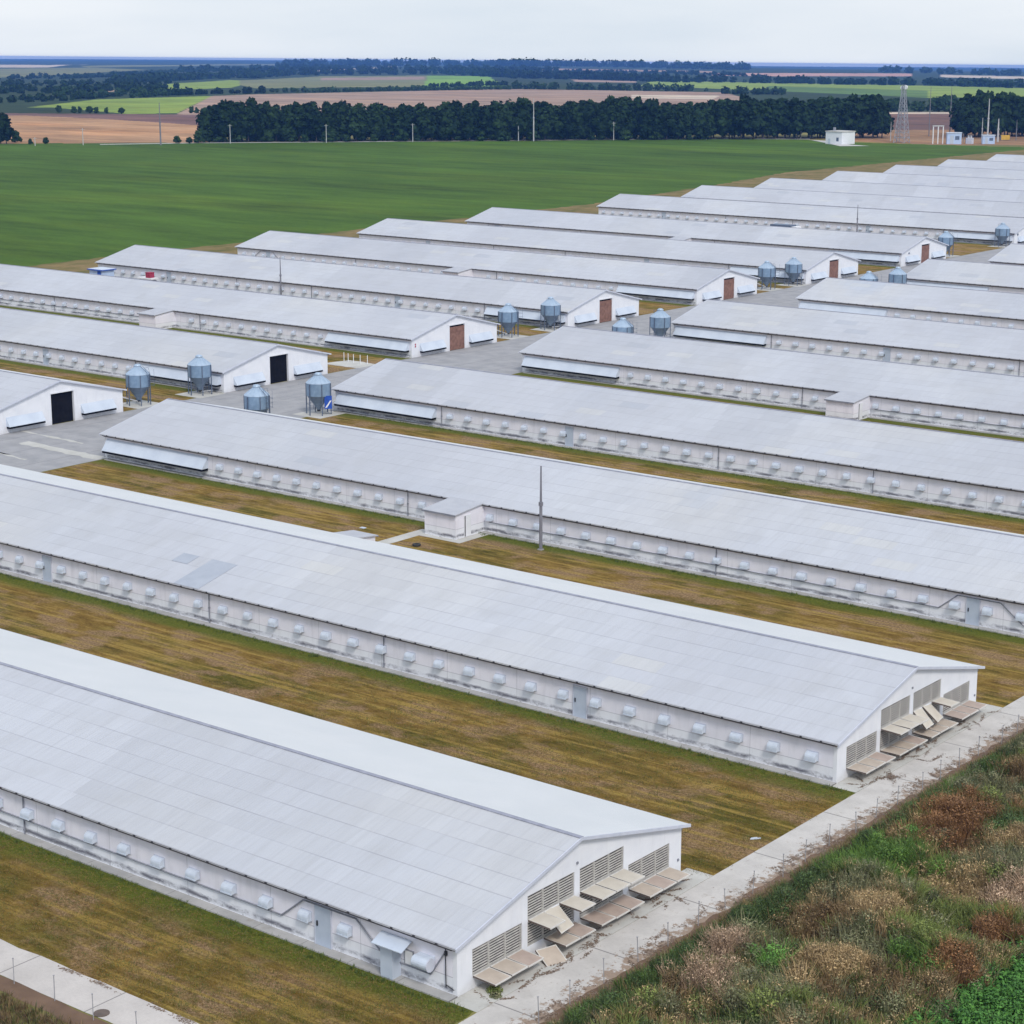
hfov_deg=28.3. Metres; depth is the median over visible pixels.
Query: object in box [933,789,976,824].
bush
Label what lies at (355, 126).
tree
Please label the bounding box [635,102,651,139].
tree
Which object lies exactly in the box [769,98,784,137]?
tree
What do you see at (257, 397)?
feed silo
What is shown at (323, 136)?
bush
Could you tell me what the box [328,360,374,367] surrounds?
pavement
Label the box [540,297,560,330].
feed silo
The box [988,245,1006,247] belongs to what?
pavement
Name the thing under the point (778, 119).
tree
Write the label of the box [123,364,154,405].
feed silo
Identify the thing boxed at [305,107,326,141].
tree
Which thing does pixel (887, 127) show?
tree
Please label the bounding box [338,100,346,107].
tree
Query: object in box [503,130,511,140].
bush
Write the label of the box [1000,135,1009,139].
container
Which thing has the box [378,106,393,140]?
tree
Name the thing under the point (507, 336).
pavement
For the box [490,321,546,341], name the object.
grass
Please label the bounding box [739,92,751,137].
tree
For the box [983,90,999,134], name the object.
tree
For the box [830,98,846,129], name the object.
tree
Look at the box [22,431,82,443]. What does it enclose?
pavement
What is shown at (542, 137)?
bush
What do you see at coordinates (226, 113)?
tree
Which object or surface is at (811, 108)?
tree
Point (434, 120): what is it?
tree
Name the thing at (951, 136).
door
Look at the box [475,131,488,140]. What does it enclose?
bush
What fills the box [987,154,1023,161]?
poultry barn
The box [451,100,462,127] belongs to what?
tree
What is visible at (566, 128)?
tree
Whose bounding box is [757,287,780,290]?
pavement
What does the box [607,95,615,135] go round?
tree
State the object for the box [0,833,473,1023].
grass
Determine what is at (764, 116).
tree
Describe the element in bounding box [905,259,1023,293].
poultry barn
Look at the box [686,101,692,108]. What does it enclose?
tree
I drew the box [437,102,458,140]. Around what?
tree
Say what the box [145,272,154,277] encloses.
crate
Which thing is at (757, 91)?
wood
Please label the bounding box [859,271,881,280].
feed silo
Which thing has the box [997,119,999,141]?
mast
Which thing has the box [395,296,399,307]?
side door
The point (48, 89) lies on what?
wood
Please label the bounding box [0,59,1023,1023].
ground
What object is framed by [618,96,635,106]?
tree
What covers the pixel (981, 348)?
poultry barn
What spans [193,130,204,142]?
bush
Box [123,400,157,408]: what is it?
pavement
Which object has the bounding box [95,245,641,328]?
poultry barn
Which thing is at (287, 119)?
tree
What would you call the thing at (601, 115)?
tree
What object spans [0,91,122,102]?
wood
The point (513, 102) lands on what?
tree
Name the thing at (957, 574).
poultry barn
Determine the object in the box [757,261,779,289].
feed silo
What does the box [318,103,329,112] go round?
tree
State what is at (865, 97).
tree
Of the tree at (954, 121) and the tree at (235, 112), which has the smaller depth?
the tree at (235, 112)
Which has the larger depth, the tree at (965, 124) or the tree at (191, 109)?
the tree at (191, 109)
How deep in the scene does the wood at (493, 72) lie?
3580.89 m
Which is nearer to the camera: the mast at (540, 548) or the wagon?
the mast at (540, 548)
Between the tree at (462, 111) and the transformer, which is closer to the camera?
the transformer
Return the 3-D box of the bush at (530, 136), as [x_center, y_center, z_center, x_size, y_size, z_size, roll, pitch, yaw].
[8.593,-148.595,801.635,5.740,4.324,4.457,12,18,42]
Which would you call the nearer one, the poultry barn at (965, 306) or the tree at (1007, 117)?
the poultry barn at (965, 306)
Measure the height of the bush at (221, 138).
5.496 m
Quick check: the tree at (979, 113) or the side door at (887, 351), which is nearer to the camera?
the side door at (887, 351)
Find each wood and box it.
[0,70,159,79]
[0,81,179,93]
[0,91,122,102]
[1,77,171,85]
[52,86,181,97]
[111,67,286,81]
[137,67,266,72]
[167,85,265,95]
[178,63,559,71]
[192,65,573,78]
[262,84,510,91]
[275,57,750,69]
[428,79,508,86]
[511,80,707,90]
[526,69,736,82]
[560,68,760,76]
[721,85,786,94]
[743,73,886,84]
[878,65,1021,75]
[886,76,1023,87]
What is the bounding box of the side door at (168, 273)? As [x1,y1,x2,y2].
[166,272,171,282]
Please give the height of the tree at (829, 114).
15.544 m
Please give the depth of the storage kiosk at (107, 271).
349.28 m
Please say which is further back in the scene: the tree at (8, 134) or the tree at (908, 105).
the tree at (908, 105)
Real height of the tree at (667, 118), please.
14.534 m
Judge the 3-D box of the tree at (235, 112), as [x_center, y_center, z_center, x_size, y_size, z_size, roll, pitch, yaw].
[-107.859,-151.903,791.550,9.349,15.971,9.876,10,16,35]
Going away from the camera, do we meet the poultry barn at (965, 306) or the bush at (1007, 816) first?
the bush at (1007, 816)
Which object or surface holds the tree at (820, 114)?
on the ground at (108, 185)
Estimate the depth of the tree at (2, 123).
776.88 m
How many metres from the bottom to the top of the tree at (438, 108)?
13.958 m
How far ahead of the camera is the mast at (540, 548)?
169.59 m
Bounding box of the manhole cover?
[94,1009,109,1016]
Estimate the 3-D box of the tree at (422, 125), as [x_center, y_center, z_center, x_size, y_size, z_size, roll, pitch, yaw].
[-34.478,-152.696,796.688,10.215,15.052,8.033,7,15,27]
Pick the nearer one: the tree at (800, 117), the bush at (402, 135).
the bush at (402, 135)
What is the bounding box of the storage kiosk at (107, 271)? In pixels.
[87,267,116,275]
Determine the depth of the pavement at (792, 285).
346.80 m
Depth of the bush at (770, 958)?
93.48 m
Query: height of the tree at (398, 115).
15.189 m
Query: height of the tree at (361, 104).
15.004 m
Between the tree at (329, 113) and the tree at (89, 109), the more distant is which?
the tree at (89, 109)
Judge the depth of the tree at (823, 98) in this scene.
820.55 m
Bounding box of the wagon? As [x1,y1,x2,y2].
[137,276,157,280]
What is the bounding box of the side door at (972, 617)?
[965,596,980,625]
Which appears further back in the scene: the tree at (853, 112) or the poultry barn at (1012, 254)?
the tree at (853, 112)
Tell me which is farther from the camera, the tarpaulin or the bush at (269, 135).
the bush at (269, 135)
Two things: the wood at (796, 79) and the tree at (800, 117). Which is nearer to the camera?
the tree at (800, 117)
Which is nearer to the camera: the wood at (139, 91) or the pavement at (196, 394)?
the pavement at (196, 394)
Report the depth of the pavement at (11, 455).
208.10 m
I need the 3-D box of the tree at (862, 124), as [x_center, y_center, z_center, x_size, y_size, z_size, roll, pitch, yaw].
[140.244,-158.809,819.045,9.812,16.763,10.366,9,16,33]
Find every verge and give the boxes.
[0,976,108,1023]
[540,728,1023,1023]
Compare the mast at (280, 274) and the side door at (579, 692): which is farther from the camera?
the mast at (280, 274)
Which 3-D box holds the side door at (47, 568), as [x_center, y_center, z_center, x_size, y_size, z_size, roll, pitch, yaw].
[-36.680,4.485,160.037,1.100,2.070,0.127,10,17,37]
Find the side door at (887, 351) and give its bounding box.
[883,348,890,361]
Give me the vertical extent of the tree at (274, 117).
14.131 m
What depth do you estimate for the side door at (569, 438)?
212.17 m
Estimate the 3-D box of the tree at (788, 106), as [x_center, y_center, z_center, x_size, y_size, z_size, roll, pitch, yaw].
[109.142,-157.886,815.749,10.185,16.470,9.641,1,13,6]
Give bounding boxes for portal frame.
[932,125,943,143]
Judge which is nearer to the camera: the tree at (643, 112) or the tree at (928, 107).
the tree at (643, 112)
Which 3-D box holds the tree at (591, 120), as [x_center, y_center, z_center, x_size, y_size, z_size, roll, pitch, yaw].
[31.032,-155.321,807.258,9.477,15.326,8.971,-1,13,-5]
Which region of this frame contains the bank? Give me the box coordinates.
[562,747,1023,1023]
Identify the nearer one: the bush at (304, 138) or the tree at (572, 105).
the bush at (304, 138)
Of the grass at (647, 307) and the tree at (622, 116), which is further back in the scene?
the tree at (622, 116)
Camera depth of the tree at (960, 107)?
833.11 m
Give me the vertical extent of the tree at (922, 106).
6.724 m
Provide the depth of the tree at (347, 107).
798.03 m
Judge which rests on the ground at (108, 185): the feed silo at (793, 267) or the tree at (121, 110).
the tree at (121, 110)
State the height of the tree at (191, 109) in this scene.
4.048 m
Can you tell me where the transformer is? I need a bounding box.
[965,135,973,143]
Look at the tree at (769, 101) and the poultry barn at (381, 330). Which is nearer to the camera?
the poultry barn at (381, 330)
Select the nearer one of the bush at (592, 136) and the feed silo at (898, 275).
the feed silo at (898, 275)
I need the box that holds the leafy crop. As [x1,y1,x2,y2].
[904,935,1023,1023]
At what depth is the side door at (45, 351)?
263.92 m
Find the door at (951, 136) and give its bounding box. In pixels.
[950,135,953,143]
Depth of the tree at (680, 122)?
808.32 m
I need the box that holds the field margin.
[26,150,1023,273]
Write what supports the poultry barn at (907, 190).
on the ground at (108, 185)
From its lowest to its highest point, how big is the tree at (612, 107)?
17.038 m
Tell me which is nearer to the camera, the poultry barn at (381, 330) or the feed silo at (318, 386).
the feed silo at (318, 386)
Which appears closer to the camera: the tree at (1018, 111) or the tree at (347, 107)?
the tree at (347, 107)
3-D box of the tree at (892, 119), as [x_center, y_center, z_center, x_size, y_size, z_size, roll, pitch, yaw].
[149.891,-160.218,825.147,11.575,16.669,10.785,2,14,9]
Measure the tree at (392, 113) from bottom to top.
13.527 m
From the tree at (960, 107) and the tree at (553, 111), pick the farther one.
the tree at (960, 107)
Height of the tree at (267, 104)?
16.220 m
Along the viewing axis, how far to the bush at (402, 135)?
795.50 m
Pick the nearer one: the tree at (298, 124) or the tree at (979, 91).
the tree at (298, 124)
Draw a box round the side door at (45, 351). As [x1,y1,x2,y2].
[43,349,48,364]
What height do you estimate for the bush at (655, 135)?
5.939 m
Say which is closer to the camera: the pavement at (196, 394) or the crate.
the pavement at (196, 394)
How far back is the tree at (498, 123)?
798.79 m
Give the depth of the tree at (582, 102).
814.72 m
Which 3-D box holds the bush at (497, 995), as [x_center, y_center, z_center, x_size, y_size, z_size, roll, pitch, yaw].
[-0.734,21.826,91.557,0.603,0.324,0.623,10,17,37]
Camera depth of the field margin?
570.34 m
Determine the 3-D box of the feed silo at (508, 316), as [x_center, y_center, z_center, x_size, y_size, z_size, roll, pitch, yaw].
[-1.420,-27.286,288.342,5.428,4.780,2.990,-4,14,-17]
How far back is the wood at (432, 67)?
4326.75 m
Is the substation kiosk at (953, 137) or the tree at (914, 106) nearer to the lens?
the substation kiosk at (953, 137)
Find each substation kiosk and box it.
[946,132,961,143]
[981,135,995,143]
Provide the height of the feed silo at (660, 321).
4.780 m
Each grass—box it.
[0,305,407,372]
[0,359,195,410]
[0,414,1023,1023]
[0,574,856,875]
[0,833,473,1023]
[42,460,1023,706]
[302,413,1023,534]
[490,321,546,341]
[513,373,1023,441]
[639,300,692,314]
[757,281,791,292]
[858,264,895,274]
[946,242,1001,257]
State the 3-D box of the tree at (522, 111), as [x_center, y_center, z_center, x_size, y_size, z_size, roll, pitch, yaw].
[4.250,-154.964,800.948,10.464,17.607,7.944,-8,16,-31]
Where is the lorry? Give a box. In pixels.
[770,223,800,227]
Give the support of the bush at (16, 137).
on the ground at (108, 185)
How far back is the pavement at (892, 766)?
122.00 m
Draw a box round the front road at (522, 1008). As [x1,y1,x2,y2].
[458,696,1023,1023]
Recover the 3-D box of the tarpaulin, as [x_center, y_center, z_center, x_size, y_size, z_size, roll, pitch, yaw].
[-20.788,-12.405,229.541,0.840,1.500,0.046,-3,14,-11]
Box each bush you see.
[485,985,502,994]
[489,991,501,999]
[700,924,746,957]
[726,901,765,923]
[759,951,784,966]
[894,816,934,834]
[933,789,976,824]
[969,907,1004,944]
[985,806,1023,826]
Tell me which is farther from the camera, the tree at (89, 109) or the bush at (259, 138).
the tree at (89, 109)
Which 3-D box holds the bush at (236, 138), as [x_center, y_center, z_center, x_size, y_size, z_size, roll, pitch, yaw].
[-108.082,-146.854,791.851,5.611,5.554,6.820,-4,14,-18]
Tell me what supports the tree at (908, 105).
on the ground at (108, 185)
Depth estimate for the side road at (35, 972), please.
92.13 m
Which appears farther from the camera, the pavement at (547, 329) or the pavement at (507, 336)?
the pavement at (547, 329)
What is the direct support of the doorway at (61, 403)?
in the poultry barn at (29, 401)
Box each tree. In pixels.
[0,112,9,143]
[1,114,14,143]
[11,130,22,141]
[42,137,48,143]
[55,105,61,111]
[71,106,76,112]
[85,106,93,112]
[118,108,124,113]
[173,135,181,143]
[186,137,192,143]
[189,106,193,112]
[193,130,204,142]
[195,107,213,142]
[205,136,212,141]
[207,105,213,114]
[210,105,227,141]
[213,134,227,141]
[217,99,236,141]
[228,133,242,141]
[230,102,244,141]
[239,102,247,140]
[240,106,257,141]
[245,96,257,133]
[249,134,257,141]
[252,103,270,141]
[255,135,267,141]
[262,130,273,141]
[263,101,270,115]
[265,106,283,141]
[279,104,295,141]
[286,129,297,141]
[291,106,307,141]
[292,101,302,135]
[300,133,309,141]
[303,106,312,137]
[305,101,318,110]
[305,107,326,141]
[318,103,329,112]
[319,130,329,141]
[322,105,338,133]
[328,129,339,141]
[331,102,338,126]
[335,106,348,140]
[336,101,351,123]
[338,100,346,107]
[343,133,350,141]
[346,106,367,140]
[355,103,367,109]
[356,108,373,140]
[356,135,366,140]
[370,102,381,137]
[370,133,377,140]
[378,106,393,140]
[384,107,395,137]
[393,103,405,140]
[393,105,415,140]
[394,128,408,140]
[411,103,434,140]
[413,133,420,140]
[427,106,440,140]
[435,106,441,134]
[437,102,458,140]
[444,103,460,140]
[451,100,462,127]
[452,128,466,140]
[458,103,472,139]
[459,104,474,140]
[471,103,485,140]
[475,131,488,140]
[477,106,494,140]
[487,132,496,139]
[491,101,505,140]
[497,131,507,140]
[501,103,516,137]
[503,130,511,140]
[505,101,516,139]
[511,97,532,140]
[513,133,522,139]
[526,104,538,139]
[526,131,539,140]
[529,101,541,134]
[536,111,553,139]
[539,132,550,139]
[540,101,551,115]
[546,105,563,139]
[557,107,573,139]
[563,102,579,121]
[570,105,586,139]
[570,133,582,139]
[576,100,587,105]
[581,102,600,139]
[586,99,598,134]
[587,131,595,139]
[595,101,609,139]
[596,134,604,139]
[604,98,622,139]
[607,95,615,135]
[613,101,635,139]
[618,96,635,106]
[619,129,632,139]
[621,101,638,139]
[630,96,641,138]
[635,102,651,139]
[638,98,651,133]
[646,105,665,139]
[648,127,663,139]
[651,98,658,106]
[660,104,678,139]
[664,102,675,107]
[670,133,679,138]
[672,102,687,138]
[678,106,694,138]
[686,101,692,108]
[686,133,692,139]
[691,102,707,134]
[692,104,707,138]
[703,106,716,139]
[705,99,717,137]
[713,100,729,138]
[715,99,728,138]
[722,99,738,138]
[730,99,751,138]
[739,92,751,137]
[744,99,762,138]
[755,101,771,138]
[763,98,775,136]
[766,101,788,138]
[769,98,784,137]
[777,98,792,138]
[787,97,813,138]
[803,99,821,138]
[813,97,829,137]
[814,98,830,138]
[820,101,841,136]
[825,97,837,115]
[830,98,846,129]
[839,97,861,134]
[846,93,857,101]
[856,97,871,137]
[858,95,869,137]
[862,94,887,137]
[873,100,894,137]
[876,97,893,137]
[887,98,896,108]
[891,97,901,111]
[900,98,909,110]
[910,101,919,111]
[917,101,925,111]
[925,97,937,111]
[931,96,944,111]
[942,94,953,111]
[949,101,961,131]
[950,94,957,104]
[955,102,971,135]
[956,103,975,136]
[959,93,971,135]
[965,96,976,135]
[968,94,992,136]
[975,89,985,131]
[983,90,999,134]
[989,93,1006,134]
[998,91,1017,134]
[1008,92,1015,135]
[1010,95,1023,136]
[1017,96,1023,134]
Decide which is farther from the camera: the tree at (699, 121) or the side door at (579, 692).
the tree at (699, 121)
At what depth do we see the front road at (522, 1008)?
103.59 m
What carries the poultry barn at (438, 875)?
on the ground at (108, 185)
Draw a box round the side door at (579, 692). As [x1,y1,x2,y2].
[573,684,586,718]
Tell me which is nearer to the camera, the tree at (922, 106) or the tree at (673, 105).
the tree at (673, 105)
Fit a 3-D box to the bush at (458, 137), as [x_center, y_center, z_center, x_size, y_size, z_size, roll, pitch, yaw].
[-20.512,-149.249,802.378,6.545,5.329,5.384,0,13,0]
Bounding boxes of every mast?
[159,103,161,144]
[279,260,281,294]
[533,99,534,140]
[537,466,543,550]
[928,94,930,135]
[987,99,989,134]
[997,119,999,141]
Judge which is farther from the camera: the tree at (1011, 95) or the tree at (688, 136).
the tree at (1011, 95)
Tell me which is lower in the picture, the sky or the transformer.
the transformer
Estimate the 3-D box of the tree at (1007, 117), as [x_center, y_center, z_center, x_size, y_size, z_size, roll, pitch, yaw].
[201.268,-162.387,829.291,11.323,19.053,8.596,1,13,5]
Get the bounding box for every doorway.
[51,391,72,423]
[270,354,286,383]
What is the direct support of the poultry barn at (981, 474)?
on the ground at (108, 185)
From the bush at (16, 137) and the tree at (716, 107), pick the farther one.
the tree at (716, 107)
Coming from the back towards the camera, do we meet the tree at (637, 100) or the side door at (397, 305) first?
the tree at (637, 100)
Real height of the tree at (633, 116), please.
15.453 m
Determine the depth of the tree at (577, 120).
805.04 m
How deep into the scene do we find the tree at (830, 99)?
819.82 m
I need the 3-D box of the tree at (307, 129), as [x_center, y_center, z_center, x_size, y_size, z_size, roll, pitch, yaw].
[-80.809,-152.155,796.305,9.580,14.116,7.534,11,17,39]
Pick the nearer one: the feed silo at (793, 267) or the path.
the path
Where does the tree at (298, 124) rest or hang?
on the ground at (108, 185)
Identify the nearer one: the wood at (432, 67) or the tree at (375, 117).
the tree at (375, 117)
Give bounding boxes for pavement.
[0,452,26,459]
[19,441,104,459]
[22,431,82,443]
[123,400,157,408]
[175,390,225,397]
[294,409,344,418]
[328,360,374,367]
[416,532,487,542]
[450,868,712,1011]
[497,334,526,339]
[530,327,557,331]
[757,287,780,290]
[778,283,809,286]
[813,140,862,145]
[833,704,1002,792]
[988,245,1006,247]
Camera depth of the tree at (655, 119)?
805.27 m
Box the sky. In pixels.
[0,0,1023,67]
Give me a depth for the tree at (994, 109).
825.68 m
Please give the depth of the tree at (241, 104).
795.29 m
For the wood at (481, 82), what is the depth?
2099.65 m
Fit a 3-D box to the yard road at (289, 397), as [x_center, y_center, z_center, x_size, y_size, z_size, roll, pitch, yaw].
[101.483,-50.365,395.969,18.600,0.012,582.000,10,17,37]
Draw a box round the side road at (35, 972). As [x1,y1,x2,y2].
[0,939,198,1023]
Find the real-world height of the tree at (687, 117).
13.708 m
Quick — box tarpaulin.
[324,396,331,408]
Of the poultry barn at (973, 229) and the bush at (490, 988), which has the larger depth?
the poultry barn at (973, 229)
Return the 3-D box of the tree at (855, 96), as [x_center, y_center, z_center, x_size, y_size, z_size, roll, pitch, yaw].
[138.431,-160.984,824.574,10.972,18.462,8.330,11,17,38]
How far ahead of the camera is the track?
795.95 m
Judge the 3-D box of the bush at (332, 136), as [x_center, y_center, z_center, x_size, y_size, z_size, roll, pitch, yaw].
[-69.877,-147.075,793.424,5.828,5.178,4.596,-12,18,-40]
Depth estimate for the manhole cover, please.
89.96 m
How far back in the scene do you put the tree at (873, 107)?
815.41 m
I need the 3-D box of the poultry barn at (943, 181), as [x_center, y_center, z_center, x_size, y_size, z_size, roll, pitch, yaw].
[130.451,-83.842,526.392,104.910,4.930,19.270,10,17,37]
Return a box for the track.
[100,138,720,144]
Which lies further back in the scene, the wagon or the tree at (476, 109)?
the tree at (476, 109)
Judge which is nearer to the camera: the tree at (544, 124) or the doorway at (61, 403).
the doorway at (61, 403)
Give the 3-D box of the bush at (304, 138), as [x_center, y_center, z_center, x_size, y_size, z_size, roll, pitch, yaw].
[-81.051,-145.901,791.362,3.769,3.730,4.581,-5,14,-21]
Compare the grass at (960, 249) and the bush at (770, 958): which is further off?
the grass at (960, 249)
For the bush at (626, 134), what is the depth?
804.60 m
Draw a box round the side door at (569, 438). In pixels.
[565,426,573,446]
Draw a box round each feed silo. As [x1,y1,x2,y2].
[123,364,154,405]
[187,355,212,395]
[243,384,272,412]
[305,372,335,415]
[497,303,522,337]
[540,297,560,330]
[612,317,636,332]
[649,308,674,336]
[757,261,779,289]
[784,257,802,285]
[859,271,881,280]
[888,267,906,283]
[938,231,957,255]
[994,223,1009,246]
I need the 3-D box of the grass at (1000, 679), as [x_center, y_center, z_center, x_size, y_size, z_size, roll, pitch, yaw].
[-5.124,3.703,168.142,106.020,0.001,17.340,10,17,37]
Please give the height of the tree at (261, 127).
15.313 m
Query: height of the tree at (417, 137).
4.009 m
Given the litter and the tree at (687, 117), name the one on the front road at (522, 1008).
the litter
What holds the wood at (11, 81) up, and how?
on the ground at (108, 185)
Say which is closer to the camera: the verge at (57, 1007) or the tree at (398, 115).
the verge at (57, 1007)
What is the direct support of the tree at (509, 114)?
on the ground at (108, 185)
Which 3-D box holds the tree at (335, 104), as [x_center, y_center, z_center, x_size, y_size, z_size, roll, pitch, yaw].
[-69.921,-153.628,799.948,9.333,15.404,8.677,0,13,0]
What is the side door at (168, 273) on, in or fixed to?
in the poultry barn at (486, 299)
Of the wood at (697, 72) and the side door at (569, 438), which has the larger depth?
the wood at (697, 72)
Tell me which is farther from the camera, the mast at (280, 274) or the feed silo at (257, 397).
the mast at (280, 274)
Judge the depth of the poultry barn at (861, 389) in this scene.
237.52 m
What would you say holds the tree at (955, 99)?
on the ground at (108, 185)
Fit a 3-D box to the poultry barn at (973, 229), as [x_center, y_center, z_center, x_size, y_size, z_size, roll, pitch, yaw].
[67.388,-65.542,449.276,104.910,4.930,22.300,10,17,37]
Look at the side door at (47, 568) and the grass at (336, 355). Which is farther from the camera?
the grass at (336, 355)
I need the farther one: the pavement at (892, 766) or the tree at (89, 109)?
the tree at (89, 109)
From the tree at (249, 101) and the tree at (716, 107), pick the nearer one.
the tree at (249, 101)
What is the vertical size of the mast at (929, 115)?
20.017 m
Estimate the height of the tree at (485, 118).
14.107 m
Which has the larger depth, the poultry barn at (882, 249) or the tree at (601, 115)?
the tree at (601, 115)
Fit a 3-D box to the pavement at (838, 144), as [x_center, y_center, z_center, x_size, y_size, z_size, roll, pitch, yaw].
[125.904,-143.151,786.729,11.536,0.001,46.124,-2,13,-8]
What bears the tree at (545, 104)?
on the ground at (108, 185)
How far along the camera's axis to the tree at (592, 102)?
810.52 m
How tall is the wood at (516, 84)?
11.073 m
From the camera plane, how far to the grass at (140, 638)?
128.97 m
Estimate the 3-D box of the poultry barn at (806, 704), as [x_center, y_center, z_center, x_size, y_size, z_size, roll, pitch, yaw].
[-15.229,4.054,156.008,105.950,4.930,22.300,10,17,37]
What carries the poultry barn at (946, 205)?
on the ground at (108, 185)
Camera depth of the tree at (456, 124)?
797.87 m
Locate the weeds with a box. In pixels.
[547,729,1023,1023]
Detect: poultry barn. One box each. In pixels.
[0,264,499,357]
[0,307,330,392]
[0,369,126,434]
[0,464,987,785]
[0,629,690,1002]
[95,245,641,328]
[99,398,1023,637]
[235,230,759,304]
[331,358,1023,518]
[356,218,860,284]
[466,207,948,266]
[519,326,1023,437]
[596,194,1023,245]
[671,299,1023,375]
[681,185,1023,217]
[754,178,1023,202]
[795,277,1023,328]
[823,171,1023,190]
[883,165,1023,179]
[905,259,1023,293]
[938,159,1023,169]
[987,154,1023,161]
[988,243,1023,265]
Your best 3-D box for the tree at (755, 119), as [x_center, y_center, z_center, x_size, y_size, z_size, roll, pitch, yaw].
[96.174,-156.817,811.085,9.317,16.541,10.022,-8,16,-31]
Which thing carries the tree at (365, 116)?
on the ground at (108, 185)
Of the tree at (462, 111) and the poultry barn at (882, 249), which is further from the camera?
the tree at (462, 111)
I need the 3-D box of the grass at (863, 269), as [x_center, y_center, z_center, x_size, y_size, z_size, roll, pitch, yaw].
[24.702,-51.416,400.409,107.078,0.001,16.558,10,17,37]
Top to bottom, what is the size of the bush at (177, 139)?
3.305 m
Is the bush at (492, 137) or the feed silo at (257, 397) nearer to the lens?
the feed silo at (257, 397)
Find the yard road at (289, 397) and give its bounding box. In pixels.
[0,248,1004,471]
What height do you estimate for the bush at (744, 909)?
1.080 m
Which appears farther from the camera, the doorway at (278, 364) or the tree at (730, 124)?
the tree at (730, 124)
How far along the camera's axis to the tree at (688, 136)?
809.31 m
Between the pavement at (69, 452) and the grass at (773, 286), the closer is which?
the pavement at (69, 452)
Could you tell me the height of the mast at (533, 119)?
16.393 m
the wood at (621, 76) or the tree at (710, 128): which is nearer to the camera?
the tree at (710, 128)
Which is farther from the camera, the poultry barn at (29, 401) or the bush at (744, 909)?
the poultry barn at (29, 401)
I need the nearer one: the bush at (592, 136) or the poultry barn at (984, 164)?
the poultry barn at (984, 164)
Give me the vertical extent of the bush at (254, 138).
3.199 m
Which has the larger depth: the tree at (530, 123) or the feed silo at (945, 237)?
the tree at (530, 123)
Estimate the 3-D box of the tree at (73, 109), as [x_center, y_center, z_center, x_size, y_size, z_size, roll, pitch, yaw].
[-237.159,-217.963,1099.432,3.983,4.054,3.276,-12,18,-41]
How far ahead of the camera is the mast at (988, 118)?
786.10 m
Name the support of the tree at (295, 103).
on the ground at (108, 185)
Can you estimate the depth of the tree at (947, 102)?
1133.09 m
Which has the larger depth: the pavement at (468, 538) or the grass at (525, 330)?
the grass at (525, 330)
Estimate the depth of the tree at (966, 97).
837.23 m
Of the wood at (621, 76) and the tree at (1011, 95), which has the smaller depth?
the tree at (1011, 95)
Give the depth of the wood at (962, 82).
2396.20 m
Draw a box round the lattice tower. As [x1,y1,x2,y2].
[893,85,909,142]
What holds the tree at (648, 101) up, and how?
on the ground at (108, 185)
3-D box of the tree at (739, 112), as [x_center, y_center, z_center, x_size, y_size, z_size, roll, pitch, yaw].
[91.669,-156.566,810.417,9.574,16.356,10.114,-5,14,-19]
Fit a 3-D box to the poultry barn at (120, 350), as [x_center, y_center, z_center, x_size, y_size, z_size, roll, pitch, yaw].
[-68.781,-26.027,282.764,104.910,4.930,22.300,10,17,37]
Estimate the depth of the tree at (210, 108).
795.19 m
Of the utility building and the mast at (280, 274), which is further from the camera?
the utility building
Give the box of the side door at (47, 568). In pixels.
[42,555,52,582]
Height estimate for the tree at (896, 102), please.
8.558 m
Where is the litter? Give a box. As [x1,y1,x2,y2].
[58,711,1023,1023]
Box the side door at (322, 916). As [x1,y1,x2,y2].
[314,903,332,949]
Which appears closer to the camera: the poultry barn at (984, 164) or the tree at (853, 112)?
the poultry barn at (984, 164)
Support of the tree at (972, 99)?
on the ground at (108, 185)
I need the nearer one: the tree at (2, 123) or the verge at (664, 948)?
the verge at (664, 948)
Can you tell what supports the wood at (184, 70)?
on the ground at (108, 185)
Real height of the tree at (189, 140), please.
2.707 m
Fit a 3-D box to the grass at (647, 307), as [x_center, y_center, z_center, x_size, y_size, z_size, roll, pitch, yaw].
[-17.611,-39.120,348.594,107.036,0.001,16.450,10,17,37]
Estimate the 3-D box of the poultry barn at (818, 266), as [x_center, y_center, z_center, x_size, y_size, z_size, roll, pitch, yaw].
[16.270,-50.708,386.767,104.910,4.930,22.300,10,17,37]
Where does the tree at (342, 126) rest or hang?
on the ground at (108, 185)
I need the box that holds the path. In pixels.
[378,529,424,543]
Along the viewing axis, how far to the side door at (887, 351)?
264.56 m
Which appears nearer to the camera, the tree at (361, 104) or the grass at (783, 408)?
the grass at (783, 408)
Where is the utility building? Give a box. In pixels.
[825,127,855,144]
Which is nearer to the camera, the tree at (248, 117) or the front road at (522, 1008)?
the front road at (522, 1008)
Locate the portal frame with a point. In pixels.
(938, 133)
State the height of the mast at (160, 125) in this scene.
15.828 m
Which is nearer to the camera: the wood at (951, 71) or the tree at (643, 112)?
the tree at (643, 112)
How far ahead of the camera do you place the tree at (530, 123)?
802.02 m
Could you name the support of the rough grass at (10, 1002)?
on the ground at (108, 185)
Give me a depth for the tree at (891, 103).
1129.86 m
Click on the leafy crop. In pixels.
(1008, 979)
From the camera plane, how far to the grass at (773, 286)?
345.57 m
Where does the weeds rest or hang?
on the bank

